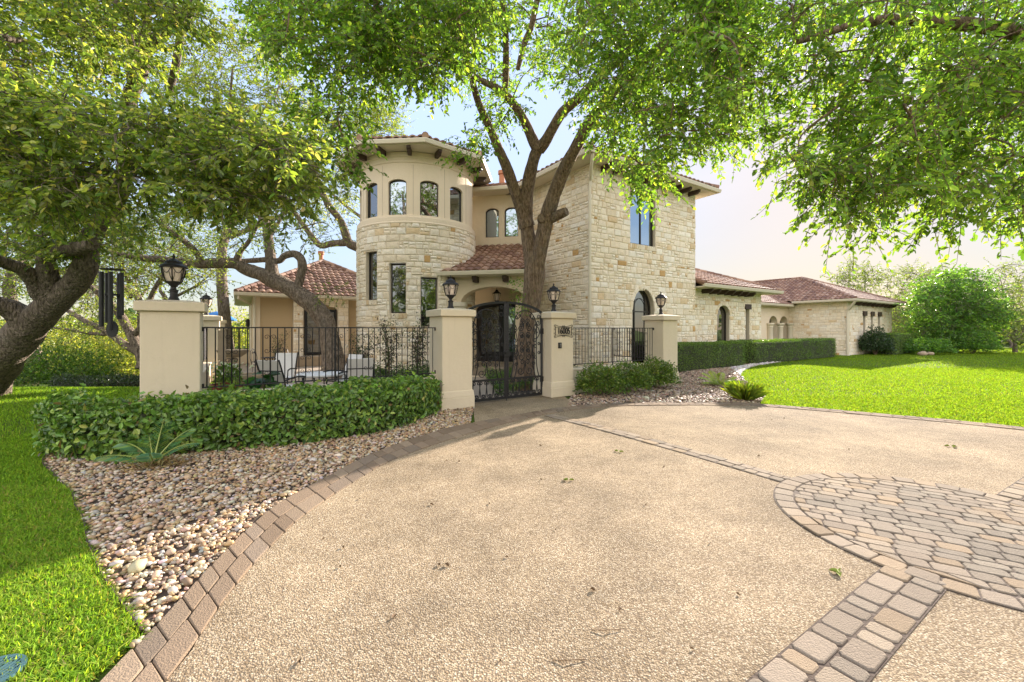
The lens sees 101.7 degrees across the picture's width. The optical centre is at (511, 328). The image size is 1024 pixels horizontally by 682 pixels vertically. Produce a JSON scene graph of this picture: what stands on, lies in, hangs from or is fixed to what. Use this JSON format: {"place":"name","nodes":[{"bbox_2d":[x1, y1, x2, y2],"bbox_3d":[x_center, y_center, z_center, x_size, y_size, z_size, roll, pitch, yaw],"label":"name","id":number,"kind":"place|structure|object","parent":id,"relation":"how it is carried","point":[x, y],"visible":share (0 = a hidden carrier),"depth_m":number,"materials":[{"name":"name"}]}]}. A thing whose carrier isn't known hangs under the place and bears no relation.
{"place":"outdoors","nodes":[
{"label":"outdoors","id":0,"kind":"place"},
{"bbox_2d":[0,482,153,681],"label":"grass","id":1,"kind":"structure","parent":0,"point":[56,590],"depth_m":2.57,"materials":[{"name":"green plant"}]},
{"bbox_2d":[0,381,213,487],"bbox_3d":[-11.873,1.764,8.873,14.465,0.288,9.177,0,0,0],"label":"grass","id":2,"kind":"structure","parent":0,"point":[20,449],"depth_m":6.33,"materials":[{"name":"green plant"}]},
{"bbox_2d":[43,406,474,650],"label":"river gravel","id":3,"kind":"structure","parent":0,"point":[137,564],"depth_m":4.17,"materials":[{"name":"beige gravel"}]},
{"bbox_2d":[94,418,201,472],"bbox_3d":[-4.411,1.414,5.083,1.020,0.540,0.757,0,0,-39],"label":"agave","id":4,"kind":"object","parent":3,"relation":"on","point":[146,459],"visible":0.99,"depth_m":5.08,"materials":[{"name":"green plant"}]},
{"bbox_2d":[26,370,444,465],"bbox_3d":[-3.890,1.263,6.638,6.099,0.940,2.236,0,0,-22],"label":"hedge","id":5,"kind":"object","parent":3,"relation":"on","point":[80,423],"visible":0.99,"depth_m":5.84,"materials":[{"name":"green plant"}]},
{"bbox_2d":[210,364,531,398],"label":"courtyard floor","id":6,"kind":"structure","parent":0,"point":[475,387],"depth_m":13.33,"materials":[{"name":"stone"}]},
{"bbox_2d":[133,299,207,398],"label":"pillar","id":7,"kind":"structure","parent":6,"relation":"on","point":[171,346],"depth_m":6.17,"materials":[{"name":"paint"}]},
{"bbox_2d":[159,254,187,299],"bbox_3d":[-5.247,-0.793,6.470,0.364,0.757,0.364,0,0,0],"label":"pillar lantern","id":8,"kind":"object","parent":7,"relation":"on","point":[173,270],"visible":0.96,"depth_m":6.40,"materials":[{"name":"brown metal"}]},
{"bbox_2d":[203,362,211,389],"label":"wall","id":9,"kind":"structure","parent":6,"relation":"on","point":[204,373],"depth_m":11.81,"materials":[{"name":"paint"}]},
{"bbox_2d":[203,315,221,380],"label":"pillar","id":10,"kind":"structure","parent":6,"relation":"on","point":[211,320],"depth_m":13.15,"materials":[{"name":"paint"}]},
{"bbox_2d":[216,328,226,382],"bbox_3d":[-7.789,0.820,11.200,0.240,1.720,0.240,0,0,-33],"label":"stone post","id":11,"kind":"object","parent":6,"relation":"on","point":[220,344],"visible":0.59,"depth_m":11.12,"materials":[{"name":"beige stone"}]},
{"bbox_2d":[100,175,356,378],"bbox_3d":[-10.134,-1.849,14.117,10.919,7.352,4.817,0,0,0],"label":"live oak","id":12,"kind":"object","parent":6,"relation":"on","point":[311,304],"visible":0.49,"depth_m":14.29,"materials":[{"name":"green plant"}]},
{"bbox_2d":[209,377,249,390],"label":"shrub","id":13,"kind":"object","parent":6,"relation":"on","point":[236,383],"visible":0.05,"depth_m":7.20,"materials":[{"name":"green plant"}]},
{"bbox_2d":[208,362,253,390],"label":"shrub","id":14,"kind":"object","parent":6,"relation":"on","point":[219,370],"visible":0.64,"depth_m":7.62,"materials":[{"name":"plant"}]},
{"bbox_2d":[216,349,249,370],"bbox_3d":[-8.430,1.155,12.600,0.860,1.050,0.860,0,0,0],"label":"bird bath","id":15,"kind":"object","parent":6,"relation":"on","point":[242,353],"visible":0.48,"depth_m":12.47,"materials":[{"name":"grey stone"}]},
{"bbox_2d":[226,350,249,363],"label":"wall","id":16,"kind":"structure","parent":6,"relation":"on","point":[243,358],"depth_m":20.04,"materials":[{"name":"paint"}]},
{"bbox_2d":[225,328,249,348],"bbox_3d":[-13.131,0.524,20.017,1.072,1.111,0.042,0,0,-33],"label":"iron fence","id":17,"kind":"object","parent":16,"relation":"on","point":[238,337],"visible":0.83,"depth_m":20.00,"materials":[{"name":"black metal"}]},
{"bbox_2d":[226,372,266,388],"bbox_3d":[-5.550,1.310,8.700,0.780,0.740,0.640,0,0,-33],"label":"stone trough","id":18,"kind":"object","parent":6,"relation":"on","point":[244,375],"visible":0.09,"depth_m":8.57,"materials":[{"name":"stone"}]},
{"bbox_2d":[243,371,279,389],"bbox_3d":[-5.160,1.248,8.419,1.078,0.796,1.011,0,0,0],"label":"elephant ear","id":19,"kind":"object","parent":6,"relation":"on","point":[251,380],"visible":0.31,"depth_m":8.31},
{"bbox_2d":[256,360,304,387],"bbox_3d":[-4.964,1.160,8.936,0.635,1.052,0.759,0,0,12],"label":"patio chair","id":20,"kind":"object","parent":6,"relation":"on","point":[273,368],"visible":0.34,"depth_m":8.66,"materials":[{"name":"white fabric"}]},
{"bbox_2d":[274,352,297,383],"bbox_3d":[-6.059,1.160,10.964,0.635,1.052,0.759,0,0,-8],"label":"patio chair","id":21,"kind":"object","parent":6,"relation":"on","point":[288,363],"visible":0.44,"depth_m":11.21,"materials":[{"name":"white fabric"}]},
{"bbox_2d":[240,82,359,250],"bbox_3d":[-9.322,-4.494,18.160,7.964,12.551,4.696,0,0,0],"label":"live oak","id":22,"kind":"object","parent":6,"relation":"on","point":[336,215],"visible":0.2,"depth_m":18.01,"materials":[{"name":"green plant"}]},
{"bbox_2d":[296,371,343,383],"bbox_3d":[-4.600,1.371,10.000,1.040,0.623,1.040,0,0,0],"label":"patio table","id":23,"kind":"object","parent":6,"relation":"on","point":[316,374],"visible":0.65,"depth_m":9.71,"materials":[{"name":"white metal"}]},
{"bbox_2d":[203,377,437,393],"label":"wall","id":24,"kind":"structure","parent":6,"relation":"on","point":[322,385],"depth_m":7.51,"materials":[{"name":"paint"}]},
{"bbox_2d":[202,327,435,387],"bbox_3d":[-3.289,0.524,7.761,4.012,1.111,0.042,0,0,-33],"label":"iron fence","id":25,"kind":"object","parent":24,"relation":"on","point":[335,357],"visible":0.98,"depth_m":7.61,"materials":[{"name":"black metal"}]},
{"bbox_2d":[323,353,363,383],"bbox_3d":[-4.165,1.160,10.355,0.635,1.052,0.759,0,0,32],"label":"patio chair","id":26,"kind":"object","parent":6,"relation":"on","point":[353,356],"visible":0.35,"depth_m":10.49,"materials":[{"name":"white fabric"}]},
{"bbox_2d":[343,358,373,382],"bbox_3d":[-3.472,1.160,9.491,0.635,1.052,0.759,0,0,-25],"label":"patio chair","id":27,"kind":"object","parent":6,"relation":"on","point":[359,367],"visible":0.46,"depth_m":9.23,"materials":[{"name":"white fabric"}]},
{"bbox_2d":[345,330,377,357],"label":"ornamental shrub","id":28,"kind":"object","parent":6,"relation":"on","point":[354,343],"visible":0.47,"depth_m":12.10,"materials":[{"name":"green plant"}]},
{"bbox_2d":[370,314,404,377],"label":"ornamental shrub","id":29,"kind":"object","parent":6,"relation":"on","point":[388,358],"visible":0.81,"depth_m":11.86,"materials":[{"name":"green plant"}]},
{"bbox_2d":[367,357,429,379],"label":"ground cover","id":30,"kind":"object","parent":6,"relation":"on","point":[401,371],"visible":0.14,"depth_m":11.73,"materials":[{"name":"green plant"}]},
{"bbox_2d":[401,312,429,373],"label":"ornamental shrub","id":31,"kind":"object","parent":6,"relation":"on","point":[415,349],"visible":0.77,"depth_m":11.31,"materials":[{"name":"green plant"}]},
{"bbox_2d":[483,364,577,394],"bbox_3d":[0.411,1.419,13.109,4.316,0.622,3.728,0,0,-34],"label":"ground cover","id":32,"kind":"object","parent":6,"relation":"on","point":[496,385],"visible":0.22,"depth_m":12.09,"materials":[{"name":"green plant"}]},
{"bbox_2d":[573,363,656,392],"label":"wall","id":33,"kind":"structure","parent":6,"relation":"on","point":[576,369],"depth_m":10.96,"materials":[{"name":"paint"}]},
{"bbox_2d":[573,328,653,365],"bbox_3d":[2.851,0.524,11.809,3.602,1.111,0.042,0,0,-33],"label":"iron fence","id":34,"kind":"object","parent":33,"relation":"on","point":[619,333],"visible":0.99,"depth_m":11.94,"materials":[{"name":"black metal"}]},
{"bbox_2d":[642,314,679,383],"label":"pillar","id":35,"kind":"structure","parent":6,"relation":"on","point":[664,337],"depth_m":12.71,"materials":[{"name":"paint"}]},
{"bbox_2d":[614,328,644,359],"bbox_3d":[4.007,0.524,13.943,0.042,1.111,1.612,0,0,-33],"label":"iron fence","id":36,"kind":"object","parent":35,"relation":"attached to","point":[629,351],"visible":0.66,"depth_m":13.94,"materials":[{"name":"black metal"}]},
{"bbox_2d":[655,292,666,314],"bbox_3d":[4.638,-0.793,12.987,0.364,0.757,0.364,0,0,21],"label":"pillar lantern","id":37,"kind":"object","parent":35,"relation":"on","point":[660,298],"visible":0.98,"depth_m":12.91,"materials":[{"name":"brown metal"}]},
{"bbox_2d":[0,335,1023,681],"bbox_3d":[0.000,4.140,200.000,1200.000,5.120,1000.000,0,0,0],"label":"lawn","id":38,"kind":"structure","parent":0,"point":[106,671],"depth_m":14.31,"materials":[{"name":"plant"}]},
{"bbox_2d":[0,653,26,681],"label":"drain grate","id":39,"kind":"object","parent":38,"relation":"in","point":[12,665],"visible":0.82,"depth_m":2.04,"materials":[{"name":"teal metal"}]},
{"bbox_2d":[0,313,112,385],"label":"bush","id":40,"kind":"object","parent":38,"relation":"on","point":[48,343],"visible":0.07,"depth_m":26.48,"materials":[{"name":"green plant"}]},
{"bbox_2d":[13,336,115,386],"bbox_3d":[-19.495,1.288,16.509,6.529,2.364,4.921,0,0,0],"label":"bush","id":41,"kind":"object","parent":38,"relation":"on","point":[39,366],"visible":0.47,"depth_m":16.61,"materials":[{"name":"green plant"}]},
{"bbox_2d":[13,343,127,386],"bbox_3d":[-18.592,1.568,17.543,4.347,2.060,3.881,0,0,0],"label":"bush","id":42,"kind":"object","parent":38,"relation":"on","point":[94,372],"visible":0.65,"depth_m":17.17,"materials":[{"name":"green plant"}]},
{"bbox_2d":[0,179,158,365],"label":"oak tree","id":43,"kind":"object","parent":38,"relation":"on","point":[8,283],"visible":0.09,"depth_m":18.56,"materials":[{"name":"green plant"}]},
{"bbox_2d":[27,309,136,376],"bbox_3d":[-30.988,1.220,30.973,8.817,6.264,7.512,0,0,-15],"label":"bush","id":44,"kind":"object","parent":38,"relation":"on","point":[84,338],"visible":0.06,"depth_m":30.25,"materials":[{"name":"green plant"}]},
{"bbox_2d":[42,372,139,386],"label":"hedge","id":45,"kind":"object","parent":38,"relation":"on","point":[103,380],"visible":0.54,"depth_m":13.19,"materials":[{"name":"green plant"}]},
{"bbox_2d":[42,454,142,632],"bbox_3d":[-4.582,1.691,4.311,6.513,0.078,0.360,0,0,41],"label":"lawn edging","id":46,"kind":"object","parent":38,"relation":"on","point":[101,572],"visible":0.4,"depth_m":2.94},
{"bbox_2d":[10,262,189,369],"bbox_3d":[-13.903,-0.194,14.125,8.681,4.869,3.210,0,0,27],"label":"oak tree","id":47,"kind":"object","parent":38,"relation":"on","point":[132,344],"visible":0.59,"depth_m":13.40,"materials":[{"name":"green plant"}]},
{"bbox_2d":[68,319,139,376],"bbox_3d":[-21.279,1.292,23.120,5.380,4.038,4.368,0,0,0],"label":"bush","id":48,"kind":"object","parent":38,"relation":"on","point":[130,364],"visible":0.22,"depth_m":22.26,"materials":[{"name":"green plant"}]},
{"bbox_2d":[15,195,244,368],"bbox_3d":[-16.813,-2.487,18.730,10.994,8.638,6.793,0,0,0],"label":"oak tree","id":49,"kind":"object","parent":38,"relation":"on","point":[210,273],"visible":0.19,"depth_m":18.14,"materials":[{"name":"green plant"}]},
{"bbox_2d":[0,0,360,395],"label":"live oak","id":50,"kind":"object","parent":38,"relation":"on","point":[64,195],"visible":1,"depth_m":5.66,"materials":[{"name":"green plant"}]},
{"bbox_2d":[99,253,124,336],"bbox_3d":[-7.290,-0.735,7.603,0.340,1.780,0.346,0,0,0],"label":"wind chime","id":51,"kind":"object","parent":50,"relation":"hanging from","point":[106,294],"visible":1,"depth_m":7.60,"materials":[{"name":"brown metal"}]},
{"bbox_2d":[114,0,329,347],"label":"oak tree","id":52,"kind":"object","parent":38,"relation":"on","point":[188,81],"visible":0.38,"depth_m":23.15,"materials":[{"name":"green plant"}]},
{"bbox_2d":[197,300,248,348],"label":"bush","id":53,"kind":"object","parent":38,"relation":"on","point":[242,339],"visible":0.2,"depth_m":34.17,"materials":[{"name":"green plant"}]},
{"bbox_2d":[333,86,414,217],"bbox_3d":[-9.779,-8.458,31.003,9.606,21.062,6.776,0,0,13],"label":"oak tree","id":54,"kind":"object","parent":38,"relation":"on","point":[385,114],"visible":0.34,"depth_m":30.50,"materials":[{"name":"green plant"}]},
{"bbox_2d":[221,0,798,390],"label":"elm tree","id":55,"kind":"object","parent":38,"relation":"on","point":[374,41],"visible":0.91,"depth_m":6.83,"materials":[{"name":"green plant"}]},
{"bbox_2d":[0,304,1023,377],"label":"woods","id":56,"kind":"object","parent":38,"relation":"on","point":[240,323],"visible":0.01,"depth_m":46.58,"materials":[{"name":"green plant"}]},
{"bbox_2d":[233,131,906,376],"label":"house","id":57,"kind":"structure","parent":38,"relation":"on","point":[427,227],"depth_m":15.22,"materials":[{"name":"stone"}]},
{"bbox_2d":[304,310,336,354],"bbox_3d":[-9.155,0.155,19.962,1.206,2.150,0.819,0,0,0],"label":"door","id":58,"kind":"structure","parent":57,"relation":"in","point":[308,322],"depth_m":19.75,"materials":[{"name":"clear glass"}]},
{"bbox_2d":[364,252,376,304],"bbox_3d":[-4.727,-1.725,14.380,0.652,1.830,0.441,0,0,32],"label":"window","id":59,"kind":"structure","parent":57,"relation":"in","point":[372,300],"depth_m":14.42,"materials":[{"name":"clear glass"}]},
{"bbox_2d":[368,183,376,217],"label":"window","id":60,"kind":"structure","parent":57,"relation":"in","point":[372,199],"depth_m":14.55,"materials":[{"name":"clear glass"}]},
{"bbox_2d":[388,264,406,317],"bbox_3d":[-3.813,-1.270,13.982,0.652,1.840,0.260,0,0,5],"label":"window","id":61,"kind":"structure","parent":57,"relation":"in","point":[398,271],"depth_m":14.07,"materials":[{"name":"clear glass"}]},
{"bbox_2d":[389,180,405,214],"bbox_3d":[-3.851,-4.415,14.126,0.640,1.230,0.050,0,0,6],"label":"window","id":62,"kind":"structure","parent":57,"relation":"in","point":[397,188],"depth_m":14.13,"materials":[{"name":"clear glass"}]},
{"bbox_2d":[420,277,436,331],"bbox_3d":[-2.841,-0.820,14.208,0.672,1.840,0.402,0,0,-23],"label":"window","id":63,"kind":"structure","parent":57,"relation":"in","point":[428,285],"depth_m":14.21,"materials":[{"name":"clear glass"}]},
{"bbox_2d":[420,181,437,216],"bbox_3d":[-2.846,-4.415,14.280,0.640,1.230,0.050,0,0,-24],"label":"window","id":64,"kind":"structure","parent":57,"relation":"in","point":[428,190],"depth_m":14.28,"materials":[{"name":"clear glass"}]},
{"bbox_2d":[450,187,460,221],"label":"window","id":65,"kind":"structure","parent":57,"relation":"in","point":[455,195],"depth_m":14.96,"materials":[{"name":"clear glass"}]},
{"bbox_2d":[486,209,498,237],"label":"window","id":66,"kind":"structure","parent":57,"relation":"in","point":[492,215],"depth_m":17.55,"materials":[{"name":"clear glass"}]},
{"bbox_2d":[477,301,515,361],"bbox_3d":[-0.447,0.115,17.463,2.135,2.530,0.070,0,0,12],"label":"door","id":67,"kind":"structure","parent":57,"relation":"in","point":[486,314],"depth_m":17.54,"materials":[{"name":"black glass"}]},
{"bbox_2d":[505,208,517,236],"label":"window","id":68,"kind":"structure","parent":57,"relation":"in","point":[511,222],"depth_m":17.39,"materials":[{"name":"clear glass"}]},
{"bbox_2d":[630,192,656,251],"bbox_3d":[4.859,-3.985,15.535,1.319,2.110,0.971,0,0,0],"label":"window","id":69,"kind":"structure","parent":57,"relation":"in","point":[641,236],"depth_m":15.61,"materials":[{"name":"clear glass"}]},
{"bbox_2d":[630,285,656,362],"bbox_3d":[4.841,-0.105,15.586,1.520,3.070,0.244,0,0,-33],"label":"window","id":70,"kind":"structure","parent":57,"relation":"in","point":[640,304],"depth_m":15.68,"materials":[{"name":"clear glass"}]},
{"bbox_2d":[715,302,731,340],"bbox_3d":[9.579,-0.243,19.064,1.340,1.947,0.234,0,0,-33],"label":"window","id":71,"kind":"structure","parent":57,"relation":"in","point":[720,311],"depth_m":19.20,"materials":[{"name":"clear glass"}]},
{"bbox_2d":[647,0,1023,279],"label":"elm tree","id":72,"kind":"object","parent":38,"relation":"on","point":[938,162],"visible":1,"depth_m":5.30,"materials":[{"name":"green plant"}]},
{"bbox_2d":[820,251,894,296],"bbox_3d":[33.054,-2.929,39.919,11.236,9.464,4.332,0,0,-37],"label":"mesquite tree","id":73,"kind":"object","parent":38,"relation":"on","point":[860,274],"visible":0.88,"depth_m":39.55,"materials":[{"name":"green plant"}]},
{"bbox_2d":[857,324,896,354],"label":"shrub","id":74,"kind":"object","parent":38,"relation":"on","point":[868,341],"visible":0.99,"depth_m":26.73,"materials":[{"name":"green plant"}]},
{"bbox_2d":[871,332,913,354],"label":"hedge","id":75,"kind":"object","parent":38,"relation":"on","point":[899,339],"visible":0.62,"depth_m":27.44,"materials":[{"name":"green plant"}]},
{"bbox_2d":[892,293,929,338],"bbox_3d":[33.707,0.034,36.407,4.672,5.946,8.699,0,0,44],"label":"mesquite tree","id":76,"kind":"object","parent":38,"relation":"on","point":[896,319],"visible":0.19,"depth_m":34.74,"materials":[{"name":"green plant"}]},
{"bbox_2d":[875,257,957,331],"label":"mesquite tree","id":77,"kind":"object","parent":38,"relation":"on","point":[901,292],"visible":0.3,"depth_m":40.21,"materials":[{"name":"green plant"}]},
{"bbox_2d":[903,336,960,353],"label":"bush","id":78,"kind":"object","parent":38,"relation":"on","point":[930,345],"visible":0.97,"depth_m":27.03,"materials":[{"name":"green plant"}]},
{"bbox_2d":[893,262,1023,352],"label":"broadleaf tree","id":79,"kind":"object","parent":38,"relation":"on","point":[954,313],"visible":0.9,"depth_m":29.19,"materials":[{"name":"green plant"}]},
{"bbox_2d":[944,329,1007,352],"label":"bush","id":80,"kind":"object","parent":38,"relation":"on","point":[997,343],"visible":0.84,"depth_m":27.93,"materials":[{"name":"green plant"}]},
{"bbox_2d":[973,254,1023,347],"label":"mesquite tree","id":81,"kind":"object","parent":38,"relation":"on","point":[1018,281],"visible":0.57,"depth_m":36.60,"materials":[{"name":"green plant"}]},
{"bbox_2d":[985,288,1023,352],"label":"mesquite tree","id":82,"kind":"object","parent":38,"relation":"on","point":[1015,335],"visible":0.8,"depth_m":29.62,"materials":[{"name":"green plant"}]},
{"bbox_2d":[0,0,1023,328],"label":"sky","id":83,"kind":"structure","parent":0,"point":[728,241],"materials":[{"name":"white"}]},
{"bbox_2d":[473,395,576,421],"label":"path","id":84,"kind":"structure","parent":0,"point":[486,410],"depth_m":9.03,"materials":[{"name":"beige concrete"}]},
{"bbox_2d":[426,308,475,410],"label":"pillar","id":85,"kind":"structure","parent":84,"relation":"on","point":[452,350],"depth_m":8.75,"materials":[{"name":"paint"}]},
{"bbox_2d":[442,275,458,307],"bbox_3d":[-1.331,-0.793,9.051,0.364,0.757,0.364,0,0,-23],"label":"pillar lantern","id":86,"kind":"object","parent":85,"relation":"on","point":[450,286],"visible":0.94,"depth_m":8.97,"materials":[{"name":"brown metal"}]},
{"bbox_2d":[468,301,509,401],"bbox_3d":[-0.534,0.521,9.536,1.142,2.337,0.132,0,0,-33],"label":"gate leaf","id":87,"kind":"object","parent":85,"relation":"attached to","point":[505,353],"visible":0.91,"depth_m":9.59,"materials":[{"name":"black metal"}]},
{"bbox_2d":[531,311,576,397],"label":"pillar","id":88,"kind":"structure","parent":84,"relation":"on","point":[558,381],"depth_m":10.32,"materials":[{"name":"paint"}]},
{"bbox_2d":[506,301,543,398],"bbox_3d":[0.346,0.501,10.157,1.142,2.297,0.064,0,0,-33],"label":"gate leaf","id":89,"kind":"object","parent":88,"relation":"attached to","point":[508,345],"visible":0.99,"depth_m":10.12,"materials":[{"name":"black metal"}]},
{"bbox_2d":[547,283,560,310],"bbox_3d":[1.065,-0.793,10.631,0.364,0.757,0.364,0,0,44],"label":"pillar lantern","id":90,"kind":"object","parent":88,"relation":"on","point":[553,291],"visible":0.93,"depth_m":10.54,"materials":[{"name":"brown metal"}]},
{"bbox_2d":[166,405,1023,681],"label":"driveway","id":91,"kind":"structure","parent":0,"point":[664,575],"depth_m":2.97,"materials":[{"name":"beige concrete"}]},
{"bbox_2d":[100,411,541,681],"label":"paver border","id":92,"kind":"object","parent":91,"relation":"on","point":[165,646],"visible":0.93,"depth_m":2.93,"materials":[{"name":"brown brick"}]},
{"bbox_2d":[545,414,790,481],"bbox_3d":[1.917,1.692,6.380,0.322,0.054,4.182,0,0,-34],"label":"paver band","id":93,"kind":"object","parent":91,"relation":"on","point":[732,463],"visible":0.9,"depth_m":5.72,"materials":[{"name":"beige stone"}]},
{"bbox_2d":[538,402,1023,429],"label":"paver border","id":94,"kind":"object","parent":91,"relation":"on","point":[557,410],"visible":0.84,"depth_m":8.64,"materials":[{"name":"beige stone"}]},
{"bbox_2d":[745,566,946,681],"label":"paver band","id":95,"kind":"object","parent":91,"relation":"on","point":[816,646],"visible":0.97,"depth_m":2.29,"materials":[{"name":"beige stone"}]},
{"bbox_2d":[773,473,1023,611],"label":"paver circle","id":96,"kind":"object","parent":91,"relation":"on","point":[952,552],"visible":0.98,"depth_m":3.53,"materials":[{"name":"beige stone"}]},
{"bbox_2d":[999,478,1023,499],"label":"paver band","id":97,"kind":"object","parent":91,"relation":"on","point":[1016,491],"visible":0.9,"depth_m":4.27,"materials":[{"name":"beige stone"}]},
{"bbox_2d":[567,361,782,405],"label":"river gravel","id":98,"kind":"structure","parent":0,"point":[716,397],"depth_m":10.65,"materials":[{"name":"beige gravel"}]},
{"bbox_2d":[573,359,632,395],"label":"shrub","id":99,"kind":"object","parent":98,"relation":"on","point":[588,381],"visible":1,"depth_m":10.31,"materials":[{"name":"green plant"}]},
{"bbox_2d":[604,357,655,392],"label":"shrub","id":100,"kind":"object","parent":98,"relation":"on","point":[634,374],"visible":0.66,"depth_m":10.77,"materials":[{"name":"green plant"}]},
{"bbox_2d":[636,354,681,388],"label":"shrub","id":101,"kind":"object","parent":98,"relation":"on","point":[658,370],"visible":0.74,"depth_m":11.55,"materials":[{"name":"green plant"}]},
{"bbox_2d":[677,340,745,370],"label":"hedge","id":102,"kind":"object","parent":98,"relation":"on","point":[698,355],"visible":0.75,"depth_m":16.16,"materials":[{"name":"green plant"}]},
{"bbox_2d":[698,371,745,385],"bbox_3d":[6.133,1.480,12.228,1.255,0.416,1.130,0,0,31],"label":"sago palm","id":103,"kind":"object","parent":98,"relation":"on","point":[713,379],"visible":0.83,"depth_m":12.39,"materials":[{"name":"green plant"}]},
{"bbox_2d":[719,379,770,400],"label":"grass clump","id":104,"kind":"object","parent":98,"relation":"on","point":[746,392],"visible":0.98,"depth_m":9.68,"materials":[{"name":"green plant"}]},
{"bbox_2d":[730,338,836,363],"bbox_3d":[13.956,1.016,21.139,9.371,1.137,1.380,0,0,-34],"label":"hedge","id":105,"kind":"object","parent":98,"relation":"on","point":[770,350],"visible":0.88,"depth_m":20.00,"materials":[{"name":"green plant"}]},
{"bbox_2d":[731,357,825,377],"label":"river gravel","id":106,"kind":"structure","parent":0,"point":[740,369],"depth_m":16.80,"materials":[{"name":"white gravel"}]},
{"bbox_2d":[741,347,1023,426],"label":"grass","id":107,"kind":"structure","parent":0,"point":[932,404],"depth_m":12.31,"materials":[{"name":"green plant"}]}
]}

